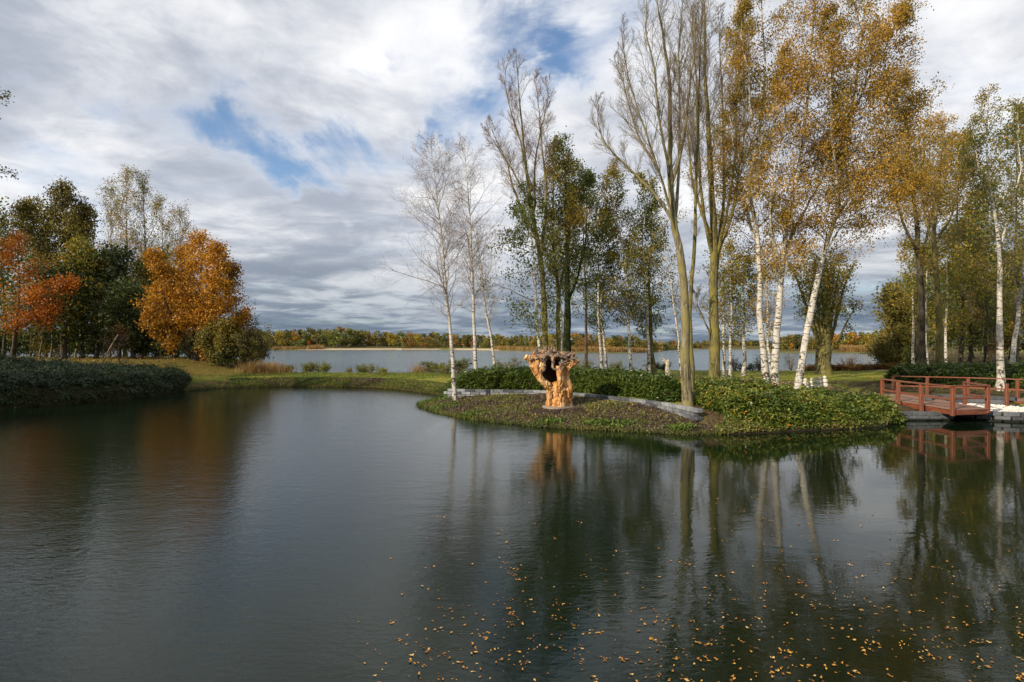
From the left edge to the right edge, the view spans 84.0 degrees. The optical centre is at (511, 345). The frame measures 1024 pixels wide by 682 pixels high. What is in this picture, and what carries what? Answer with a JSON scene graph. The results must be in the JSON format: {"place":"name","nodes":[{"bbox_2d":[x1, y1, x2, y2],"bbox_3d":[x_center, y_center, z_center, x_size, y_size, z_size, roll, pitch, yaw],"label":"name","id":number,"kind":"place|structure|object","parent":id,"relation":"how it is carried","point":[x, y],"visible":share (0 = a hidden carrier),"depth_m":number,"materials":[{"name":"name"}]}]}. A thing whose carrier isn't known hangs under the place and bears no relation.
{"place":"outdoors","nodes":[
{"label":"outdoors","id":0,"kind":"place"},
{"bbox_2d":[6,349,878,372],"bbox_3d":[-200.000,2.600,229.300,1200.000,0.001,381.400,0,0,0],"label":"lake water","id":1,"kind":"structure","parent":0,"point":[397,361],"depth_m":110.90,"materials":[{"name":"grey liquid"}]},
{"bbox_2d":[0,387,1023,681],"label":"pond water","id":2,"kind":"structure","parent":0,"point":[258,535],"depth_m":7.35,"materials":[{"name":"black liquid"}]},
{"bbox_2d":[358,469,1023,681],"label":"drifting leaves","id":3,"kind":"object","parent":2,"relation":"on","point":[705,624],"visible":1,"depth_m":5.23,"materials":[{"name":"orange plant"}]},
{"bbox_2d":[0,0,1023,344],"label":"sky","id":4,"kind":"structure","parent":0,"point":[286,128],"materials":[{"name":"white"}]},
{"bbox_2d":[3,343,1023,434],"bbox_3d":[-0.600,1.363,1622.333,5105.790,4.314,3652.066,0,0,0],"label":"ground","id":5,"kind":"structure","parent":0,"point":[216,379],"depth_m":35.11,"materials":[{"name":"plant"}]},
{"bbox_2d":[0,196,25,327],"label":"deciduous tree","id":6,"kind":"object","parent":5,"relation":"on","point":[3,269],"visible":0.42,"depth_m":50.85,"materials":[{"name":"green plant"}]},
{"bbox_2d":[0,288,29,335],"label":"tree sapling","id":7,"kind":"object","parent":5,"relation":"on","point":[11,303],"visible":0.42,"depth_m":45.84,"materials":[{"name":"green plant"}]},
{"bbox_2d":[0,209,40,356],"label":"deciduous tree","id":8,"kind":"object","parent":5,"relation":"on","point":[5,336],"visible":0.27,"depth_m":51.96,"materials":[{"name":"orange plant"}]},
{"bbox_2d":[2,327,47,356],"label":"bush","id":9,"kind":"object","parent":5,"relation":"on","point":[23,347],"visible":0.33,"depth_m":56.27,"materials":[{"name":"green plant"}]},
{"bbox_2d":[0,232,61,356],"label":"deciduous tree","id":10,"kind":"object","parent":5,"relation":"on","point":[33,266],"visible":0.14,"depth_m":55.09,"materials":[{"name":"orange plant"}]},
{"bbox_2d":[0,228,87,357],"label":"maple tree","id":11,"kind":"object","parent":5,"relation":"on","point":[32,297],"visible":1,"depth_m":42.82,"materials":[{"name":"orange plant"}]},
{"bbox_2d":[1,193,91,356],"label":"deciduous tree","id":12,"kind":"object","parent":5,"relation":"on","point":[40,247],"visible":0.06,"depth_m":60.80,"materials":[{"name":"green plant"}]},
{"bbox_2d":[24,335,74,356],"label":"bush","id":13,"kind":"object","parent":5,"relation":"on","point":[37,340],"visible":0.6,"depth_m":55.49,"materials":[{"name":"green plant"}]},
{"bbox_2d":[0,175,104,357],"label":"birch tree","id":14,"kind":"object","parent":5,"relation":"on","point":[82,218],"visible":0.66,"depth_m":49.20,"materials":[{"name":"green plant"}]},
{"bbox_2d":[20,255,110,358],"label":"deciduous tree","id":15,"kind":"object","parent":5,"relation":"on","point":[72,310],"visible":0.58,"depth_m":45.84,"materials":[{"name":"orange plant"}]},
{"bbox_2d":[21,228,122,358],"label":"deciduous tree","id":16,"kind":"object","parent":5,"relation":"on","point":[82,241],"visible":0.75,"depth_m":46.52,"materials":[{"name":"green plant"}]},
{"bbox_2d":[67,334,106,357],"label":"bush","id":17,"kind":"object","parent":5,"relation":"on","point":[91,349],"visible":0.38,"depth_m":51.67,"materials":[{"name":"green plant"}]},
{"bbox_2d":[47,241,133,357],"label":"deciduous tree","id":18,"kind":"object","parent":5,"relation":"on","point":[105,255],"visible":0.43,"depth_m":47.89,"materials":[{"name":"green plant"}]},
{"bbox_2d":[0,347,193,408],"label":"juniper hedge","id":19,"kind":"object","parent":5,"relation":"on","point":[31,382],"visible":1,"depth_m":27.15,"materials":[{"name":"plant"}]},
{"bbox_2d":[87,280,113,358],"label":"tree sapling","id":20,"kind":"object","parent":5,"relation":"on","point":[103,353],"visible":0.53,"depth_m":46.93,"materials":[{"name":"green plant"}]},
{"bbox_2d":[78,240,143,357],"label":"deciduous tree","id":21,"kind":"object","parent":5,"relation":"on","point":[119,258],"visible":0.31,"depth_m":49.94,"materials":[{"name":"green plant"}]},
{"bbox_2d":[94,176,128,355],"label":"poplar tree","id":22,"kind":"object","parent":5,"relation":"on","point":[110,193],"visible":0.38,"depth_m":62.84,"materials":[{"name":"green plant"}]},
{"bbox_2d":[100,322,131,362],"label":"rowan sapling","id":23,"kind":"object","parent":5,"relation":"on","point":[118,332],"visible":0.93,"depth_m":32.96,"materials":[{"name":"green plant"}]},
{"bbox_2d":[82,276,162,358],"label":"deciduous tree","id":24,"kind":"object","parent":5,"relation":"on","point":[119,314],"visible":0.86,"depth_m":45.17,"materials":[{"name":"green plant"}]},
{"bbox_2d":[102,163,158,356],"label":"poplar tree","id":25,"kind":"object","parent":5,"relation":"on","point":[126,184],"visible":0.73,"depth_m":59.80,"materials":[{"name":"green plant"}]},
{"bbox_2d":[104,325,159,358],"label":"bush","id":26,"kind":"object","parent":5,"relation":"on","point":[144,351],"visible":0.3,"depth_m":46.42,"materials":[{"name":"green plant"}]},
{"bbox_2d":[119,167,171,283],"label":"poplar tree","id":27,"kind":"object","parent":5,"relation":"on","point":[142,186],"visible":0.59,"depth_m":60.79,"materials":[{"name":"green plant"}]},
{"bbox_2d":[129,235,173,356],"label":"deciduous tree","id":28,"kind":"object","parent":5,"relation":"on","point":[144,271],"visible":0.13,"depth_m":51.17,"materials":[{"name":"green plant"}]},
{"bbox_2d":[19,356,287,379],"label":"fallen leaves","id":29,"kind":"object","parent":5,"relation":"on","point":[156,364],"visible":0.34,"depth_m":41.71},
{"bbox_2d":[143,190,179,355],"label":"poplar tree","id":30,"kind":"object","parent":5,"relation":"on","point":[159,202],"visible":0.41,"depth_m":63.91,"materials":[{"name":"green plant"}]},
{"bbox_2d":[141,334,191,358],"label":"bush","id":31,"kind":"object","parent":5,"relation":"on","point":[159,348],"visible":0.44,"depth_m":46.23,"materials":[{"name":"green plant"}]},
{"bbox_2d":[147,263,191,357],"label":"deciduous tree","id":32,"kind":"object","parent":5,"relation":"on","point":[190,333],"visible":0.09,"depth_m":49.70,"materials":[{"name":"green plant"}]},
{"bbox_2d":[159,199,203,356],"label":"poplar tree","id":33,"kind":"object","parent":5,"relation":"on","point":[180,214],"visible":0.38,"depth_m":63.94,"materials":[{"name":"green plant"}]},
{"bbox_2d":[171,336,206,359],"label":"bush","id":34,"kind":"object","parent":5,"relation":"on","point":[190,344],"visible":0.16,"depth_m":45.57,"materials":[{"name":"green plant"}]},
{"bbox_2d":[130,224,255,361],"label":"oak tree","id":35,"kind":"object","parent":5,"relation":"on","point":[191,298],"visible":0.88,"depth_m":42.97,"materials":[{"name":"orange plant"}]},
{"bbox_2d":[187,315,241,365],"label":"tree","id":36,"kind":"object","parent":5,"relation":"on","point":[210,345],"visible":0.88,"depth_m":42.03,"materials":[{"name":"green plant"}]},
{"bbox_2d":[202,339,252,366],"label":"bush","id":37,"kind":"object","parent":5,"relation":"on","point":[229,357],"visible":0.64,"depth_m":42.20,"materials":[{"name":"green plant"}]},
{"bbox_2d":[222,322,276,368],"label":"bush","id":38,"kind":"object","parent":5,"relation":"on","point":[259,350],"visible":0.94,"depth_m":42.54,"materials":[{"name":"green plant"}]},
{"bbox_2d":[229,359,302,373],"bbox_3d":[-17.249,1.470,39.840,5.420,1.115,3.038,0,0,0],"label":"reed clump","id":39,"kind":"object","parent":5,"relation":"on","point":[266,367],"visible":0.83,"depth_m":39.63,"materials":[{"name":"plant"}]},
{"bbox_2d":[224,376,446,392],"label":"bank weeds","id":40,"kind":"object","parent":5,"relation":"on","point":[433,384],"visible":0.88,"depth_m":35.10,"materials":[{"name":"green plant"}]},
{"bbox_2d":[213,371,461,384],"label":"grass","id":41,"kind":"structure","parent":5,"relation":"on","point":[417,375],"depth_m":37.32,"materials":[{"name":"plant"}]},
{"bbox_2d":[4,382,719,434],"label":"bank grass","id":42,"kind":"structure","parent":5,"relation":"on","point":[493,421],"depth_m":19.90,"materials":[{"name":"green plant"}]},
{"bbox_2d":[375,130,490,400],"bbox_3d":[-3.043,-3.299,24.178,4.406,11.511,4.914,0,0,40],"label":"birch tree","id":43,"kind":"object","parent":5,"relation":"on","point":[445,282],"visible":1,"depth_m":23.83,"materials":[{"name":"white plant"}]},
{"bbox_2d":[448,357,472,373],"bbox_3d":[-3.363,1.391,37.964,1.870,1.275,1.408,0,0,0],"label":"weed clump","id":44,"kind":"object","parent":5,"relation":"on","point":[462,364],"visible":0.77,"depth_m":37.88,"materials":[{"name":"green plant"}]},
{"bbox_2d":[428,130,516,370],"bbox_3d":[-1.885,-4.051,27.571,4.110,12.538,5.201,0,0,-17],"label":"birch tree","id":45,"kind":"object","parent":5,"relation":"on","point":[472,276],"visible":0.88,"depth_m":27.44,"materials":[{"name":"white plant"}]},
{"bbox_2d":[17,326,948,350],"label":"woodland","id":46,"kind":"object","parent":5,"relation":"on","point":[661,346],"visible":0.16,"depth_m":332.42,"materials":[{"name":"green plant"}]},
{"bbox_2d":[459,218,508,365],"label":"birch tree","id":47,"kind":"object","parent":5,"relation":"on","point":[489,328],"visible":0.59,"depth_m":30.95,"materials":[{"name":"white plant"}]},
{"bbox_2d":[480,49,556,349],"bbox_3d":[0.451,-7.074,30.105,4.167,18.259,3.838,0,0,0],"label":"willow tree","id":48,"kind":"object","parent":5,"relation":"on","point":[531,190],"visible":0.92,"depth_m":29.93,"materials":[{"name":"grey-brown twig"},{"name":"bark"}]},
{"bbox_2d":[493,345,550,350],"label":"reed bed","id":49,"kind":"object","parent":5,"relation":"on","point":[509,347],"visible":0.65,"depth_m":264.29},
{"bbox_2d":[419,393,639,419],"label":"ground cover","id":50,"kind":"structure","parent":5,"relation":"on","point":[582,396],"depth_m":20.81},
{"bbox_2d":[475,177,585,350],"bbox_3d":[0.904,-3.137,28.907,6.004,10.509,5.986,0,0,0],"label":"birch tree","id":51,"kind":"object","parent":5,"relation":"on","point":[516,209],"visible":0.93,"depth_m":28.97,"materials":[{"name":"green plant"}]},
{"bbox_2d":[524,345,579,408],"bbox_3d":[1.507,1.182,20.794,1.918,2.443,1.322,0,0,21],"label":"carved stump","id":52,"kind":"object","parent":5,"relation":"on","point":[550,371],"visible":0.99,"depth_m":20.52,"materials":[{"name":"brown wood"}]},
{"bbox_2d":[531,187,577,361],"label":"birch tree","id":53,"kind":"object","parent":5,"relation":"on","point":[566,281],"visible":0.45,"depth_m":31.92,"materials":[{"name":"green plant"}]},
{"bbox_2d":[440,361,681,401],"bbox_3d":[1.380,2.172,24.172,10.150,2.898,9.302,0,0,0],"label":"hedge","id":54,"kind":"object","parent":5,"relation":"on","point":[645,384],"visible":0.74,"depth_m":23.46,"materials":[{"name":"green plant"}]},
{"bbox_2d":[532,131,604,361],"bbox_3d":[2.955,-4.786,31.410,4.319,13.748,3.001,0,0,0],"label":"willow tree","id":55,"kind":"object","parent":5,"relation":"on","point":[570,197],"visible":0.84,"depth_m":31.02,"materials":[{"name":"green plant"}]},
{"bbox_2d":[518,126,621,368],"bbox_3d":[3.670,-5.242,32.886,5.882,14.672,3.852,0,0,-22],"label":"alder tree","id":56,"kind":"object","parent":5,"relation":"on","point":[567,306],"visible":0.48,"depth_m":32.83,"materials":[{"name":"green plant"}]},
{"bbox_2d":[444,388,702,421],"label":"retaining wall","id":57,"kind":"structure","parent":5,"relation":"on","point":[690,413],"depth_m":21.37,"materials":[{"name":"stone"}]},
{"bbox_2d":[421,393,732,434],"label":"bed plants","id":58,"kind":"object","parent":5,"relation":"on","point":[534,397],"visible":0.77,"depth_m":19.65,"materials":[{"name":"plant"}]},
{"bbox_2d":[555,164,608,368],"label":"alder tree","id":59,"kind":"object","parent":5,"relation":"on","point":[586,308],"visible":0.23,"depth_m":37.89,"materials":[{"name":"green plant"}]},
{"bbox_2d":[563,175,622,368],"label":"birch tree","id":60,"kind":"object","parent":5,"relation":"on","point":[598,296],"visible":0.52,"depth_m":35.93,"materials":[{"name":"green plant"}]},
{"bbox_2d":[555,345,646,352],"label":"reed bed","id":61,"kind":"object","parent":5,"relation":"on","point":[611,349],"visible":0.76,"depth_m":199.18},
{"bbox_2d":[586,209,629,366],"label":"birch tree","id":62,"kind":"object","parent":5,"relation":"on","point":[601,325],"visible":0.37,"depth_m":36.45,"materials":[{"name":"green plant"}]},
{"bbox_2d":[595,157,663,370],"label":"birch tree","id":63,"kind":"object","parent":5,"relation":"on","point":[611,174],"visible":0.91,"depth_m":32.93,"materials":[{"name":"green plant"}]},
{"bbox_2d":[418,396,859,433],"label":"bank plants","id":64,"kind":"object","parent":5,"relation":"on","point":[678,427],"visible":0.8,"depth_m":17.75,"materials":[{"name":"plant"}]},
{"bbox_2d":[609,197,677,374],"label":"alder tree","id":65,"kind":"object","parent":5,"relation":"on","point":[653,362],"visible":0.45,"depth_m":35.43,"materials":[{"name":"green plant"}]},
{"bbox_2d":[610,167,689,372],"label":"birch tree","id":66,"kind":"object","parent":5,"relation":"on","point":[650,229],"visible":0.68,"depth_m":33.92,"materials":[{"name":"green plant"}]},
{"bbox_2d":[584,0,726,406],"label":"poplar tree","id":67,"kind":"object","parent":5,"relation":"on","point":[672,201],"visible":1,"depth_m":18.71,"materials":[{"name":"brown plant"}]},
{"bbox_2d":[643,205,699,374],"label":"birch tree","id":68,"kind":"object","parent":5,"relation":"on","point":[672,285],"visible":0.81,"depth_m":31.95,"materials":[{"name":"green plant"}]},
{"bbox_2d":[677,0,728,390],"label":"poplar tree","id":69,"kind":"object","parent":5,"relation":"on","point":[695,189],"visible":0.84,"depth_m":20.25,"materials":[{"name":"brown plant"}]},
{"bbox_2d":[660,0,768,378],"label":"poplar tree","id":70,"kind":"object","parent":5,"relation":"on","point":[714,331],"visible":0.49,"depth_m":26.81,"materials":[{"name":"brown plant"}]},
{"bbox_2d":[696,209,756,376],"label":"birch tree","id":71,"kind":"object","parent":5,"relation":"on","point":[723,343],"visible":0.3,"depth_m":34.93,"materials":[{"name":"green plant"}]},
{"bbox_2d":[706,235,752,377],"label":"birch tree","id":72,"kind":"object","parent":5,"relation":"on","point":[737,305],"visible":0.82,"depth_m":33.89,"materials":[{"name":"green plant"}]},
{"bbox_2d":[718,251,774,375],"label":"birch tree","id":73,"kind":"object","parent":5,"relation":"on","point":[744,365],"visible":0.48,"depth_m":35.91,"materials":[{"name":"green plant"}]},
{"bbox_2d":[663,0,856,381],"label":"birch tree","id":74,"kind":"object","parent":5,"relation":"on","point":[740,14],"visible":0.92,"depth_m":20.85,"materials":[{"name":"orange plant"}]},
{"bbox_2d":[746,237,791,367],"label":"birch tree","id":75,"kind":"object","parent":5,"relation":"on","point":[767,325],"visible":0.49,"depth_m":33.95,"materials":[{"name":"green plant"}]},
{"bbox_2d":[680,363,882,427],"bbox_3d":[9.479,2.101,20.482,7.025,2.947,7.292,0,0,0],"label":"shrub","id":76,"kind":"object","parent":5,"relation":"on","point":[762,401],"visible":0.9,"depth_m":18.12,"materials":[{"name":"green plant"}]},
{"bbox_2d":[714,410,898,434],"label":"bank weeds","id":77,"kind":"object","parent":5,"relation":"on","point":[759,427],"visible":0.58,"depth_m":17.04,"materials":[{"name":"green plant"}]},
{"bbox_2d":[732,0,902,385],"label":"birch tree","id":78,"kind":"object","parent":5,"relation":"on","point":[785,220],"visible":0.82,"depth_m":20.10,"materials":[{"name":"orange plant"}]},
{"bbox_2d":[790,262,853,371],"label":"birch tree","id":79,"kind":"object","parent":5,"relation":"on","point":[817,351],"visible":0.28,"depth_m":38.24,"materials":[{"name":"green plant"}]},
{"bbox_2d":[628,370,1022,395],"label":"grass","id":80,"kind":"structure","parent":5,"relation":"on","point":[834,376],"depth_m":35.27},
{"bbox_2d":[784,249,869,374],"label":"willow tree","id":81,"kind":"object","parent":5,"relation":"on","point":[823,330],"visible":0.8,"depth_m":37.65,"materials":[{"name":"green plant"}]},
{"bbox_2d":[839,344,872,351],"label":"reed bed","id":82,"kind":"object","parent":5,"relation":"on","point":[850,348],"visible":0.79,"depth_m":197.42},
{"bbox_2d":[805,360,910,370],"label":"hedge","id":83,"kind":"object","parent":5,"relation":"on","point":[861,366],"visible":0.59,"depth_m":43.30,"materials":[{"name":"brown plant"}]},
{"bbox_2d":[761,0,968,389],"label":"birch tree","id":84,"kind":"object","parent":5,"relation":"on","point":[875,52],"visible":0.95,"depth_m":20.09,"materials":[{"name":"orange plant"}]},
{"bbox_2d":[858,388,907,423],"bbox_3d":[12.544,2.461,19.496,2.052,1.842,2.360,0,0,0],"label":"shrub","id":85,"kind":"object","parent":5,"relation":"on","point":[885,406],"visible":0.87,"depth_m":19.02,"materials":[{"name":"green plant"}]},
{"bbox_2d":[860,334,910,363],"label":"bush","id":86,"kind":"object","parent":5,"relation":"on","point":[885,354],"visible":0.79,"depth_m":44.80,"materials":[{"name":"green plant"}]},
{"bbox_2d":[854,281,931,363],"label":"deciduous tree","id":87,"kind":"object","parent":5,"relation":"on","point":[892,333],"visible":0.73,"depth_m":45.50,"materials":[{"name":"green plant"}]},
{"bbox_2d":[844,86,975,365],"bbox_3d":[23.053,-6.490,32.991,8.178,17.164,6.439,0,0,0],"label":"poplar tree","id":88,"kind":"object","parent":5,"relation":"on","point":[915,245],"visible":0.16,"depth_m":32.86,"materials":[{"name":"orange plant"}]},
{"bbox_2d":[895,343,930,363],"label":"bush","id":89,"kind":"object","parent":5,"relation":"on","point":[907,357],"visible":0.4,"depth_m":44.03,"materials":[{"name":"green plant"}]},
{"bbox_2d":[885,234,944,363],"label":"birch tree","id":90,"kind":"object","parent":5,"relation":"on","point":[913,332],"visible":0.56,"depth_m":41.98,"materials":[{"name":"green plant"}]},
{"bbox_2d":[888,237,959,362],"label":"birch tree","id":91,"kind":"object","parent":5,"relation":"on","point":[914,285],"visible":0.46,"depth_m":40.90,"materials":[{"name":"green plant"}]},
{"bbox_2d":[901,411,953,420],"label":"abutment wall","id":92,"kind":"structure","parent":5,"relation":"on","point":[924,416],"depth_m":19.61,"materials":[{"name":"concrete"}]},
{"bbox_2d":[887,247,973,358],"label":"deciduous tree","id":93,"kind":"object","parent":5,"relation":"on","point":[932,346],"visible":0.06,"depth_m":59.91,"materials":[{"name":"green plant"}]},
{"bbox_2d":[858,376,1023,415],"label":"footbridge","id":94,"kind":"object","parent":5,"relation":"on","point":[951,407],"visible":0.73,"depth_m":20.90,"materials":[{"name":"wood"}]},
{"bbox_2d":[893,106,998,363],"bbox_3d":[22.634,-5.364,30.189,4.499,14.944,4.371,0,0,28],"label":"poplar tree","id":95,"kind":"object","parent":5,"relation":"on","point":[939,350],"visible":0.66,"depth_m":29.91,"materials":[{"name":"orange plant"}]},
{"bbox_2d":[911,223,982,361],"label":"birch tree","id":96,"kind":"object","parent":5,"relation":"on","point":[950,292],"visible":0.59,"depth_m":39.89,"materials":[{"name":"green plant"}]},
{"bbox_2d":[883,358,1023,388],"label":"hedge","id":97,"kind":"object","parent":5,"relation":"on","point":[986,370],"visible":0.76,"depth_m":27.63,"materials":[{"name":"green plant"}]},
{"bbox_2d":[927,264,1005,359],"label":"deciduous tree","id":98,"kind":"object","parent":5,"relation":"on","point":[957,351],"visible":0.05,"depth_m":57.90,"materials":[{"name":"green plant"}]},
{"bbox_2d":[920,126,1019,363],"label":"deciduous tree","id":99,"kind":"object","parent":5,"relation":"on","point":[961,328],"visible":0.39,"depth_m":44.63,"materials":[{"name":"green plant"}]},
{"bbox_2d":[924,395,1023,421],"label":"walkway","id":100,"kind":"structure","parent":5,"relation":"on","point":[1000,411],"depth_m":20.30,"materials":[{"name":"stone"}]},
{"bbox_2d":[927,194,1023,363],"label":"deciduous tree","id":101,"kind":"object","parent":5,"relation":"on","point":[976,336],"visible":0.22,"depth_m":47.46,"materials":[{"name":"green plant"}]},
{"bbox_2d":[939,83,1023,390],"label":"birch tree","id":102,"kind":"object","parent":5,"relation":"on","point":[1000,364],"visible":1,"depth_m":25.43,"materials":[{"name":"green plant"}]},
{"bbox_2d":[941,177,1023,361],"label":"deciduous tree","id":103,"kind":"object","parent":5,"relation":"on","point":[984,346],"visible":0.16,"depth_m":49.69,"materials":[{"name":"green plant"}]},
{"bbox_2d":[945,98,1023,363],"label":"deciduous tree","id":104,"kind":"object","parent":5,"relation":"on","point":[1015,299],"visible":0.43,"depth_m":42.33,"materials":[{"name":"green plant"}]},
{"bbox_2d":[959,274,1022,360],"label":"deciduous tree","id":105,"kind":"object","parent":5,"relation":"on","point":[989,344],"visible":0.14,"depth_m":53.59,"materials":[{"name":"green plant"}]},
{"bbox_2d":[981,103,1023,363],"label":"birch tree","id":106,"kind":"object","parent":5,"relation":"on","point":[1015,331],"visible":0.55,"depth_m":30.14,"materials":[{"name":"green plant"}]},
{"bbox_2d":[984,253,1023,358],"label":"deciduous tree","id":107,"kind":"object","parent":5,"relation":"on","point":[1021,346],"visible":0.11,"depth_m":52.70,"materials":[{"name":"green plant"}]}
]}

